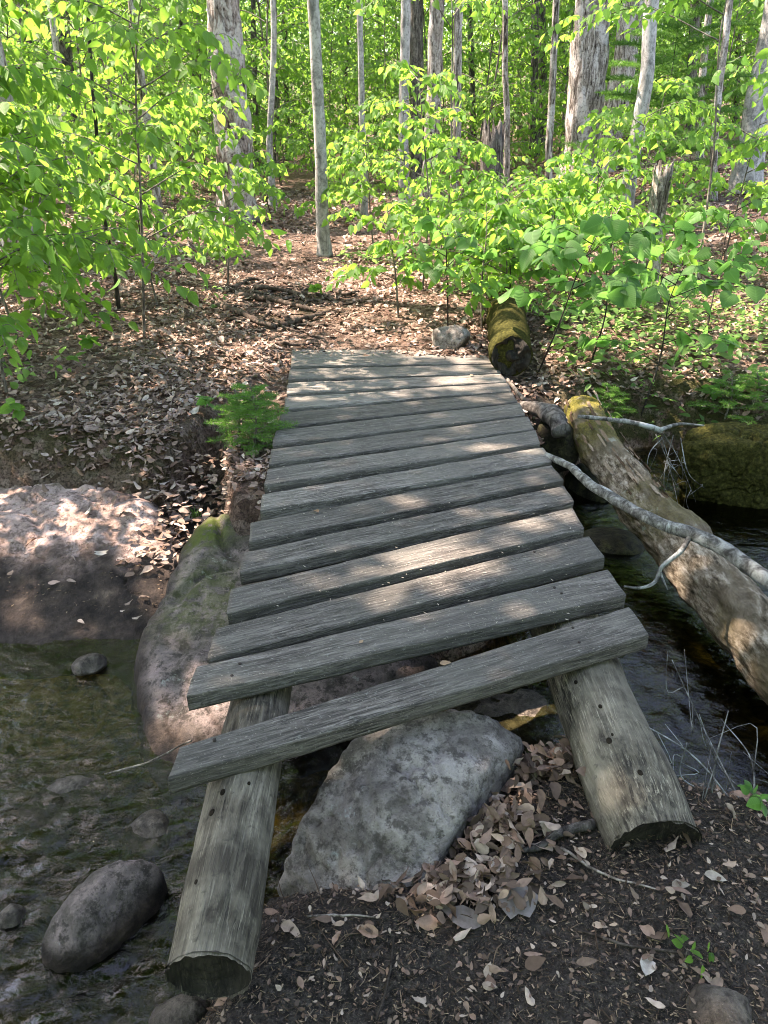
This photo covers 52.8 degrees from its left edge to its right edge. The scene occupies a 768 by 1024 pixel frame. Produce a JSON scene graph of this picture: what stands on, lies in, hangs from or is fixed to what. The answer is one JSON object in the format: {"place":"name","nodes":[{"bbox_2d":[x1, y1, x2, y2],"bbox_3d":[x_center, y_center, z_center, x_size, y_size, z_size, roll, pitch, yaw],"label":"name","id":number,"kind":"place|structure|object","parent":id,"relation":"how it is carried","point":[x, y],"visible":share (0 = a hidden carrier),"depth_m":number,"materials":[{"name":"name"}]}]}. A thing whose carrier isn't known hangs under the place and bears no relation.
{"place":"outdoors","nodes":[
{"label":"outdoors","id":0,"kind":"place"},
{"bbox_2d":[0,49,767,1023],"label":"ground","id":1,"kind":"structure","parent":0,"point":[94,705],"depth_m":3.00,"materials":[{"name":"soil"}]},
{"bbox_2d":[3,0,78,161],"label":"beech sapling","id":2,"kind":"object","parent":1,"relation":"on","point":[17,55],"visible":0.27,"depth_m":7.79,"materials":[{"name":"green plant"}]},
{"bbox_2d":[0,67,113,395],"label":"beech sapling","id":3,"kind":"object","parent":1,"relation":"on","point":[29,251],"visible":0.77,"depth_m":3.92,"materials":[{"name":"green plant"}]},
{"bbox_2d":[0,116,150,339],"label":"beech sapling","id":4,"kind":"object","parent":1,"relation":"on","point":[54,223],"visible":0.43,"depth_m":4.89,"materials":[{"name":"green plant"}]},
{"bbox_2d":[0,483,177,686],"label":"rock slab","id":5,"kind":"object","parent":1,"relation":"on","point":[39,639],"visible":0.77,"depth_m":3.44,"materials":[{"name":"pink stone"}]},
{"bbox_2d":[0,414,246,623],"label":"drifted leaves","id":6,"kind":"object","parent":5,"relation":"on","point":[197,456],"visible":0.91,"depth_m":3.85,"materials":[{"name":"brown plant"}]},
{"bbox_2d":[2,0,191,245],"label":"understorey sapling","id":7,"kind":"object","parent":1,"relation":"on","point":[83,46],"visible":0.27,"depth_m":8.79,"materials":[{"name":"green plant"}]},
{"bbox_2d":[0,0,209,368],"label":"beech sapling","id":8,"kind":"object","parent":1,"relation":"on","point":[60,164],"visible":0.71,"depth_m":4.20,"materials":[{"name":"green plant"}]},
{"bbox_2d":[6,0,215,197],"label":"understorey sapling","id":9,"kind":"object","parent":1,"relation":"on","point":[101,82],"visible":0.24,"depth_m":12.69,"materials":[{"name":"green plant"}]},
{"bbox_2d":[39,0,214,210],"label":"understorey sapling","id":10,"kind":"object","parent":1,"relation":"on","point":[178,17],"visible":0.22,"depth_m":10.82,"materials":[{"name":"green plant"}]},
{"bbox_2d":[57,97,231,305],"bbox_3d":[-1.927,-2.360,6.088,1.454,1.604,1.290,-6,27,-11],"label":"beech sapling","id":11,"kind":"object","parent":1,"relation":"on","point":[110,186],"visible":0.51,"depth_m":5.88,"materials":[{"name":"green plant"}]},
{"bbox_2d":[0,0,291,338],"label":"beech sapling","id":12,"kind":"object","parent":1,"relation":"on","point":[130,42],"visible":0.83,"depth_m":4.78,"materials":[{"name":"green plant"}]},
{"bbox_2d":[128,0,167,236],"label":"birch tree","id":13,"kind":"object","parent":1,"relation":"on","point":[156,192],"visible":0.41,"depth_m":9.30,"materials":[{"name":"grey plant"}]},
{"bbox_2d":[103,0,215,180],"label":"understorey sapling","id":14,"kind":"object","parent":1,"relation":"on","point":[199,17],"visible":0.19,"depth_m":14.29,"materials":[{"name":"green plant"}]},
{"bbox_2d":[148,994,210,1023],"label":"stone","id":15,"kind":"object","parent":1,"relation":"on","point":[182,1009],"visible":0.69,"depth_m":1.71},
{"bbox_2d":[94,409,270,554],"bbox_3d":[-0.898,-0.097,3.869,0.883,0.558,1.059,-21,33,-35],"label":"leaf pile","id":16,"kind":"object","parent":1,"relation":"on","point":[247,474],"visible":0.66,"depth_m":3.86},
{"bbox_2d":[137,0,297,177],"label":"understorey sapling","id":17,"kind":"object","parent":1,"relation":"on","point":[253,41],"visible":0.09,"depth_m":15.41,"materials":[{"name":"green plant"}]},
{"bbox_2d":[146,75,296,283],"bbox_3d":[-1.501,-2.894,6.959,1.187,1.825,1.422,-10,28,-19],"label":"beech sapling","id":18,"kind":"object","parent":1,"relation":"on","point":[202,144],"visible":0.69,"depth_m":6.76,"materials":[{"name":"green plant"}]},
{"bbox_2d":[207,0,260,223],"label":"trunk","id":19,"kind":"object","parent":1,"relation":"on","point":[223,17],"visible":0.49,"depth_m":10.22,"materials":[{"name":"grey plant"}]},
{"bbox_2d":[206,382,298,455],"bbox_3d":[-0.662,-0.473,3.955,0.521,0.382,0.508,0,26,0],"label":"fern","id":20,"kind":"object","parent":1,"relation":"on","point":[254,400],"visible":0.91,"depth_m":3.92,"materials":[{"name":"green plant"}]},
{"bbox_2d":[163,0,349,185],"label":"understorey sapling","id":21,"kind":"object","parent":1,"relation":"on","point":[290,27],"visible":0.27,"depth_m":14.94,"materials":[{"name":"plant"}]},
{"bbox_2d":[152,231,385,467],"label":"crushed leaves","id":22,"kind":"object","parent":1,"relation":"on","point":[319,305],"visible":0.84,"depth_m":6.70,"materials":[{"name":"brown plant"}]},
{"bbox_2d":[266,0,276,206],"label":"beech tree","id":23,"kind":"object","parent":1,"relation":"on","point":[270,119],"visible":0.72,"depth_m":12.29,"materials":[{"name":"grey plant"}]},
{"bbox_2d":[191,0,369,181],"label":"understorey sapling","id":24,"kind":"object","parent":1,"relation":"on","point":[288,66],"visible":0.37,"depth_m":13.44,"materials":[{"name":"green plant"}]},
{"bbox_2d":[131,513,438,763],"bbox_3d":[-0.384,0.610,3.239,1.368,0.748,1.749,0,26,0],"label":"boulder","id":25,"kind":"object","parent":1,"relation":"on","point":[188,618],"visible":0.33,"depth_m":2.91,"materials":[{"name":"stone"}]},
{"bbox_2d":[213,275,358,346],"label":"exposed roots","id":26,"kind":"object","parent":1,"relation":"on","point":[291,320],"visible":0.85,"depth_m":6.63,"materials":[{"name":"brown plant"}]},
{"bbox_2d":[239,0,342,162],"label":"understorey sapling","id":27,"kind":"object","parent":1,"relation":"on","point":[286,24],"visible":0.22,"depth_m":18.78,"materials":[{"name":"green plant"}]},
{"bbox_2d":[259,105,357,199],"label":"beech sapling","id":28,"kind":"object","parent":1,"relation":"on","point":[303,143],"visible":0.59,"depth_m":11.47,"materials":[{"name":"green plant"}]},
{"bbox_2d":[307,0,332,256],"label":"beech tree","id":29,"kind":"object","parent":1,"relation":"on","point":[324,246],"visible":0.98,"depth_m":8.26,"materials":[{"name":"grey plant"}]},
{"bbox_2d":[259,0,382,156],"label":"understorey sapling","id":30,"kind":"object","parent":1,"relation":"on","point":[325,51],"visible":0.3,"depth_m":16.97,"materials":[{"name":"green plant"}]},
{"bbox_2d":[286,0,412,191],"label":"understorey sapling","id":31,"kind":"object","parent":1,"relation":"on","point":[331,113],"visible":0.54,"depth_m":13.71,"materials":[{"name":"green plant"}]},
{"bbox_2d":[293,128,408,221],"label":"beech sapling","id":32,"kind":"object","parent":1,"relation":"on","point":[300,212],"visible":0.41,"depth_m":10.64,"materials":[{"name":"green plant"}]},
{"bbox_2d":[357,0,368,219],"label":"beech tree","id":33,"kind":"object","parent":1,"relation":"on","point":[361,100],"visible":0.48,"depth_m":10.48,"materials":[{"name":"grey plant"}]},
{"bbox_2d":[319,133,413,245],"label":"beech sapling","id":34,"kind":"object","parent":1,"relation":"on","point":[354,155],"visible":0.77,"depth_m":8.26,"materials":[{"name":"green plant"}]},
{"bbox_2d":[0,0,759,179],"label":"distant foliage","id":35,"kind":"object","parent":1,"relation":"on","point":[372,40],"visible":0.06,"depth_m":19.16,"materials":[{"name":"green plant"}]},
{"bbox_2d":[0,245,767,509],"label":"leaf litter","id":36,"kind":"object","parent":1,"relation":"on","point":[161,382],"visible":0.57,"depth_m":5.53,"materials":[{"name":"plant"}]},
{"bbox_2d":[0,116,767,438],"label":"undergrowth","id":37,"kind":"object","parent":1,"relation":"on","point":[690,313],"visible":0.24,"depth_m":5.68,"materials":[{"name":"green plant"}]},
{"bbox_2d":[322,0,447,179],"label":"understorey sapling","id":38,"kind":"object","parent":1,"relation":"on","point":[383,39],"visible":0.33,"depth_m":14.91,"materials":[{"name":"green plant"}]},
{"bbox_2d":[325,199,446,317],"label":"beech sapling","id":39,"kind":"object","parent":1,"relation":"on","point":[379,249],"visible":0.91,"depth_m":5.99,"materials":[{"name":"green plant"}]},
{"bbox_2d":[312,83,474,216],"bbox_3d":[0.202,-4.020,9.041,1.950,1.764,1.338,2,26,5],"label":"beech sapling","id":40,"kind":"object","parent":1,"relation":"on","point":[388,125],"visible":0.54,"depth_m":8.80,"materials":[{"name":"green plant"}]},
{"bbox_2d":[277,709,523,896],"bbox_3d":[0.058,0.945,2.179,0.391,0.690,0.655,18,32,32],"label":"boulder","id":41,"kind":"object","parent":1,"relation":"on","point":[393,803],"visible":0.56,"depth_m":2.00,"materials":[{"name":"grey stone"}]},
{"bbox_2d":[40,144,767,269],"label":"leaf litter","id":42,"kind":"object","parent":1,"relation":"on","point":[191,245],"visible":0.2,"depth_m":10.78,"materials":[{"name":"plant"}]},
{"bbox_2d":[398,0,411,205],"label":"maple tree","id":43,"kind":"object","parent":1,"relation":"on","point":[405,29],"visible":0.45,"depth_m":10.81,"materials":[{"name":"grey plant"}]},
{"bbox_2d":[340,0,487,167],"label":"understorey sapling","id":44,"kind":"object","parent":1,"relation":"on","point":[379,80],"visible":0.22,"depth_m":16.39,"materials":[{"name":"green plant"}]},
{"bbox_2d":[409,0,424,186],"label":"hemlock tree","id":45,"kind":"object","parent":1,"relation":"on","point":[416,45],"visible":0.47,"depth_m":13.70,"materials":[{"name":"grey plant"}]},
{"bbox_2d":[342,59,508,286],"bbox_3d":[0.373,-2.862,6.773,1.283,1.905,1.456,-20,33,-35],"label":"beech sapling","id":46,"kind":"object","parent":1,"relation":"on","point":[404,70],"visible":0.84,"depth_m":6.62,"materials":[{"name":"green plant"}]},
{"bbox_2d":[416,0,444,200],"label":"birch tree","id":47,"kind":"object","parent":1,"relation":"on","point":[435,41],"visible":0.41,"depth_m":11.18,"materials":[{"name":"grey plant"}]},
{"bbox_2d":[165,350,701,999],"bbox_3d":[0.069,-0.054,3.537,1.448,0.357,4.499,0,26,0],"label":"footbridge","id":48,"kind":"object","parent":1,"relation":"on","point":[381,438],"visible":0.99,"depth_m":2.45,"materials":[{"name":"grey wood"}]},
{"bbox_2d":[353,0,522,250],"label":"beech sapling","id":49,"kind":"object","parent":1,"relation":"on","point":[359,11],"visible":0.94,"depth_m":8.12,"materials":[{"name":"green plant"}]},
{"bbox_2d":[431,325,470,350],"bbox_3d":[0.475,-1.221,5.483,0.270,0.215,0.226,0,26,0],"label":"stone","id":50,"kind":"object","parent":1,"relation":"on","point":[454,337],"visible":0.85,"depth_m":5.39,"materials":[{"name":"grey stone"}]},
{"bbox_2d":[396,215,508,325],"bbox_3d":[0.506,-1.631,5.538,0.819,0.889,0.687,7,27,14],"label":"hobblebush","id":51,"kind":"object","parent":1,"relation":"on","point":[427,223],"visible":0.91,"depth_m":5.50,"materials":[{"name":"green plant"}]},
{"bbox_2d":[398,137,512,252],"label":"beech sapling","id":52,"kind":"object","parent":1,"relation":"on","point":[437,165],"visible":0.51,"depth_m":7.70,"materials":[{"name":"green plant"}]},
{"bbox_2d":[450,0,462,198],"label":"birch tree","id":53,"kind":"object","parent":1,"relation":"on","point":[457,56],"visible":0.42,"depth_m":10.78,"materials":[{"name":"grey plant"}]},
{"bbox_2d":[357,735,585,940],"bbox_3d":[0.320,0.878,2.043,0.464,0.476,0.826,15,30,28],"label":"leaf pile","id":54,"kind":"object","parent":1,"relation":"on","point":[508,820],"visible":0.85,"depth_m":1.87,"materials":[{"name":"plant"}]},
{"bbox_2d":[197,762,767,1023],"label":"soil debris","id":55,"kind":"object","parent":1,"relation":"on","point":[538,947],"visible":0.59,"depth_m":1.69,"materials":[{"name":"soil"}]},
{"bbox_2d":[428,200,540,331],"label":"beech sapling","id":56,"kind":"object","parent":1,"relation":"on","point":[504,231],"visible":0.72,"depth_m":5.59,"materials":[{"name":"green plant"}]},
{"bbox_2d":[206,763,767,1023],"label":"leaf fragments","id":57,"kind":"object","parent":1,"relation":"on","point":[507,959],"visible":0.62,"depth_m":1.68,"materials":[{"name":"plant"}]},
{"bbox_2d":[399,165,574,251],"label":"beech sapling","id":58,"kind":"object","parent":1,"relation":"on","point":[518,171],"visible":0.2,"depth_m":8.35,"materials":[{"name":"green plant"}]},
{"bbox_2d":[213,763,767,1023],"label":"fallen leaves","id":59,"kind":"object","parent":1,"relation":"on","point":[534,961],"visible":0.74,"depth_m":1.69,"materials":[{"name":"brown plant"}]},
{"bbox_2d":[423,0,559,178],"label":"understorey sapling","id":60,"kind":"object","parent":1,"relation":"on","point":[486,51],"visible":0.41,"depth_m":14.97,"materials":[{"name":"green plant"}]},
{"bbox_2d":[409,0,574,177],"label":"understorey sapling","id":61,"kind":"object","parent":1,"relation":"on","point":[490,115],"visible":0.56,"depth_m":13.58,"materials":[{"name":"green plant"}]},
{"bbox_2d":[479,118,504,198],"bbox_3d":[1.467,-4.618,10.549,0.472,1.371,0.500,0,26,0],"label":"tree stump","id":62,"kind":"object","parent":1,"relation":"on","point":[494,139],"visible":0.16,"depth_m":10.29,"materials":[{"name":"wood"}]},
{"bbox_2d":[405,208,579,317],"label":"beech sapling","id":63,"kind":"object","parent":1,"relation":"on","point":[528,217],"visible":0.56,"depth_m":6.10,"materials":[{"name":"green plant"}]},
{"bbox_2d":[441,687,560,749],"bbox_3d":[0.441,0.774,2.892,0.547,0.172,0.386,0,26,0],"label":"stone","id":64,"kind":"object","parent":1,"relation":"on","point":[510,710],"visible":0.23,"depth_m":2.81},
{"bbox_2d":[502,0,509,200],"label":"birch tree","id":65,"kind":"object","parent":1,"relation":"on","point":[506,166],"visible":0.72,"depth_m":11.39,"materials":[{"name":"grey plant"}]},
{"bbox_2d":[486,287,532,376],"bbox_3d":[0.892,-1.339,5.590,0.298,0.315,1.620,3,27,5],"label":"mossy log","id":66,"kind":"object","parent":1,"relation":"on","point":[510,351],"visible":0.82,"depth_m":4.97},
{"bbox_2d":[452,0,569,143],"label":"understorey sapling","id":67,"kind":"object","parent":1,"relation":"on","point":[526,49],"visible":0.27,"depth_m":17.27,"materials":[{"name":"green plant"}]},
{"bbox_2d":[424,166,601,287],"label":"beech sapling","id":68,"kind":"object","parent":1,"relation":"on","point":[498,192],"visible":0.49,"depth_m":6.39,"materials":[{"name":"green plant"}]},
{"bbox_2d":[466,223,567,287],"bbox_3d":[0.978,-1.948,6.278,0.776,0.740,1.034,-7,27,-15],"label":"hobblebush","id":69,"kind":"object","parent":1,"relation":"on","point":[547,274],"visible":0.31,"depth_m":6.07,"materials":[{"name":"green plant"}]},
{"bbox_2d":[518,401,570,437],"bbox_3d":[0.931,-0.554,4.429,0.164,0.132,0.450,-10,28,-20],"label":"rotting wood","id":70,"kind":"object","parent":1,"relation":"on","point":[553,417],"visible":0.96,"depth_m":4.34,"materials":[{"name":"wood"}]},
{"bbox_2d":[545,0,559,223],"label":"birch tree","id":71,"kind":"object","parent":1,"relation":"on","point":[551,97],"visible":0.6,"depth_m":9.61,"materials":[{"name":"grey plant"}]},
{"bbox_2d":[490,0,615,153],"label":"understorey sapling","id":72,"kind":"object","parent":1,"relation":"on","point":[537,81],"visible":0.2,"depth_m":16.18,"materials":[{"name":"green plant"}]},
{"bbox_2d":[513,818,595,852],"bbox_3d":[0.423,0.810,1.929,0.222,0.047,0.031,-8,27,-15],"label":"stick","id":73,"kind":"object","parent":1,"relation":"on","point":[579,826],"visible":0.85,"depth_m":1.93,"materials":[{"name":"wood"}]},
{"bbox_2d":[537,421,578,472],"bbox_3d":[0.990,-0.372,4.517,0.278,0.376,0.351,0,26,0],"label":"stone","id":74,"kind":"object","parent":1,"relation":"on","point":[564,448],"visible":0.3,"depth_m":4.38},
{"bbox_2d":[473,149,679,276],"bbox_3d":[1.811,-2.643,7.081,1.919,1.233,1.515,-23,34,-38],"label":"beech sapling","id":75,"kind":"object","parent":1,"relation":"on","point":[580,176],"visible":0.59,"depth_m":6.91,"materials":[{"name":"green plant"}]},
{"bbox_2d":[497,221,661,374],"bbox_3d":[1.165,-1.280,4.865,0.906,1.042,1.114,11,29,22],"label":"hobblebush","id":76,"kind":"object","parent":1,"relation":"on","point":[570,252],"visible":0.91,"depth_m":4.66,"materials":[{"name":"green plant"}]},
{"bbox_2d":[558,0,610,202],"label":"birch tree","id":77,"kind":"object","parent":1,"relation":"on","point":[589,57],"visible":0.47,"depth_m":10.69,"materials":[{"name":"grey plant"}]},
{"bbox_2d":[517,0,677,162],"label":"understorey sapling","id":78,"kind":"object","parent":1,"relation":"on","point":[561,138],"visible":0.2,"depth_m":14.32,"materials":[{"name":"green plant"}]},
{"bbox_2d":[534,214,704,364],"bbox_3d":[1.604,-1.412,5.090,1.144,1.067,1.200,-12,29,-22],"label":"hobblebush","id":79,"kind":"object","parent":1,"relation":"on","point":[614,227],"visible":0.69,"depth_m":4.74,"materials":[{"name":"green plant"}]},
{"bbox_2d":[597,0,643,173],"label":"birch tree","id":80,"kind":"object","parent":1,"relation":"on","point":[624,52],"visible":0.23,"depth_m":12.47,"materials":[{"name":"grey plant"}]},
{"bbox_2d":[528,3,720,131],"bbox_3d":[4.652,-10.849,14.405,4.191,7.291,3.405,-21,33,-36],"label":"understorey sapling","id":81,"kind":"object","parent":1,"relation":"on","point":[612,36],"visible":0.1,"depth_m":15.26,"materials":[{"name":"green plant"}]},
{"bbox_2d":[533,0,726,279],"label":"beech sapling","id":82,"kind":"object","parent":1,"relation":"on","point":[614,5],"visible":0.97,"depth_m":6.38,"materials":[{"name":"green plant"}]},
{"bbox_2d":[562,198,703,307],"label":"beech sapling","id":83,"kind":"object","parent":1,"relation":"on","point":[685,257],"visible":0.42,"depth_m":6.09,"materials":[{"name":"green plant"}]},
{"bbox_2d":[622,0,658,225],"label":"beech tree","id":84,"kind":"object","parent":1,"relation":"on","point":[646,78],"visible":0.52,"depth_m":8.71,"materials":[{"name":"grey plant"}]},
{"bbox_2d":[556,74,746,223],"bbox_3d":[3.160,-4.361,9.492,2.059,1.767,2.048,4,27,8],"label":"beech sapling","id":85,"kind":"object","parent":1,"relation":"on","point":[673,86],"visible":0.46,"depth_m":9.05,"materials":[{"name":"green plant"}]},
{"bbox_2d":[556,96,754,251],"bbox_3d":[2.565,-3.322,7.870,1.675,1.617,2.252,-21,33,-35],"label":"beech sapling","id":86,"kind":"object","parent":1,"relation":"on","point":[649,119],"visible":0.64,"depth_m":7.67,"materials":[{"name":"green plant"}]},
{"bbox_2d":[637,159,674,281],"bbox_3d":[2.499,-2.675,7.139,0.226,1.062,0.254,0,26,0],"label":"tree stump","id":87,"kind":"object","parent":1,"relation":"on","point":[658,199],"visible":0.41,"depth_m":6.98,"materials":[{"name":"grey wood"}]},
{"bbox_2d":[562,252,764,415],"bbox_3d":[1.760,-1.098,4.940,1.140,1.080,1.035,-6,27,-11],"label":"hobblebush","id":88,"kind":"object","parent":1,"relation":"on","point":[654,292],"visible":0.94,"depth_m":4.72,"materials":[{"name":"green plant"}]},
{"bbox_2d":[562,0,766,172],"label":"hemlock sapling","id":89,"kind":"object","parent":1,"relation":"on","point":[680,49],"visible":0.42,"depth_m":10.64,"materials":[{"name":"green plant"}]},
{"bbox_2d":[649,649,767,801],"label":"twig tangle","id":90,"kind":"object","parent":1,"relation":"on","point":[730,780],"visible":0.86,"depth_m":2.10,"materials":[{"name":"brown plant"}]},
{"bbox_2d":[653,0,764,148],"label":"understorey sapling","id":91,"kind":"object","parent":1,"relation":"on","point":[748,14],"visible":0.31,"depth_m":13.24,"materials":[{"name":"green plant"}]},
{"bbox_2d":[661,198,767,324],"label":"hobblebush","id":92,"kind":"object","parent":1,"relation":"on","point":[742,259],"visible":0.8,"depth_m":5.36,"materials":[{"name":"green plant"}]},
{"bbox_2d":[666,120,767,261],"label":"beech sapling","id":93,"kind":"object","parent":1,"relation":"on","point":[741,151],"visible":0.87,"depth_m":6.86,"materials":[{"name":"green plant"}]},
{"bbox_2d":[686,983,752,1023],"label":"stone","id":94,"kind":"object","parent":1,"relation":"on","point":[714,1004],"visible":0.84,"depth_m":1.50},
{"bbox_2d":[709,0,732,200],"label":"birch tree","id":95,"kind":"object","parent":1,"relation":"on","point":[725,34],"visible":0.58,"depth_m":9.95,"materials":[{"name":"grey plant"}]},
{"bbox_2d":[677,421,767,508],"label":"mossy bank","id":96,"kind":"structure","parent":1,"relation":"on","point":[726,463],"depth_m":4.29,"materials":[{"name":"plant"}]},
{"bbox_2d":[687,368,767,424],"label":"fir seedling","id":97,"kind":"object","parent":1,"relation":"on","point":[725,383],"visible":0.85,"depth_m":4.92,"materials":[{"name":"green plant"}]},
{"bbox_2d":[725,0,767,193],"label":"maple tree","id":98,"kind":"object","parent":1,"relation":"on","point":[749,124],"visible":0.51,"depth_m":10.62,"materials":[{"name":"grey plant"}]},
{"bbox_2d":[0,446,767,1023],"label":"stream","id":99,"kind":"structure","parent":0,"point":[56,850],"depth_m":2.49,"materials":[{"name":"liquid"}]},
{"bbox_2d":[71,653,106,675],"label":"stone","id":100,"kind":"object","parent":99,"relation":"in","point":[89,664],"visible":1,"depth_m":2.99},
{"bbox_2d":[41,859,167,972],"bbox_3d":[-0.740,1.097,2.068,0.179,0.246,0.344,18,32,33],"label":"cobble","id":101,"kind":"object","parent":99,"relation":"in","point":[102,913],"visible":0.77,"depth_m":2.00,"materials":[{"name":"stone"}]},
{"bbox_2d":[131,809,168,837],"bbox_3d":[-0.725,0.978,2.365,0.153,0.100,0.149,0,26,0],"label":"stone","id":102,"kind":"object","parent":99,"relation":"in","point":[152,823],"visible":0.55,"depth_m":2.34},
{"bbox_2d":[583,527,644,554],"bbox_3d":[1.168,0.164,3.974,0.313,0.137,0.292,0,26,0],"label":"stone","id":103,"kind":"object","parent":99,"relation":"in","point":[614,540],"visible":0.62,"depth_m":3.89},
{"bbox_2d":[564,391,767,704],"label":"fallen log","id":104,"kind":"object","parent":99,"relation":"on","point":[725,600],"visible":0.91,"depth_m":3.29,"materials":[{"name":"wood"}]},
{"bbox_2d":[543,452,767,589],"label":"fallen branch","id":105,"kind":"object","parent":104,"relation":"on","point":[746,564],"visible":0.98,"depth_m":2.88,"materials":[{"name":"wood"}]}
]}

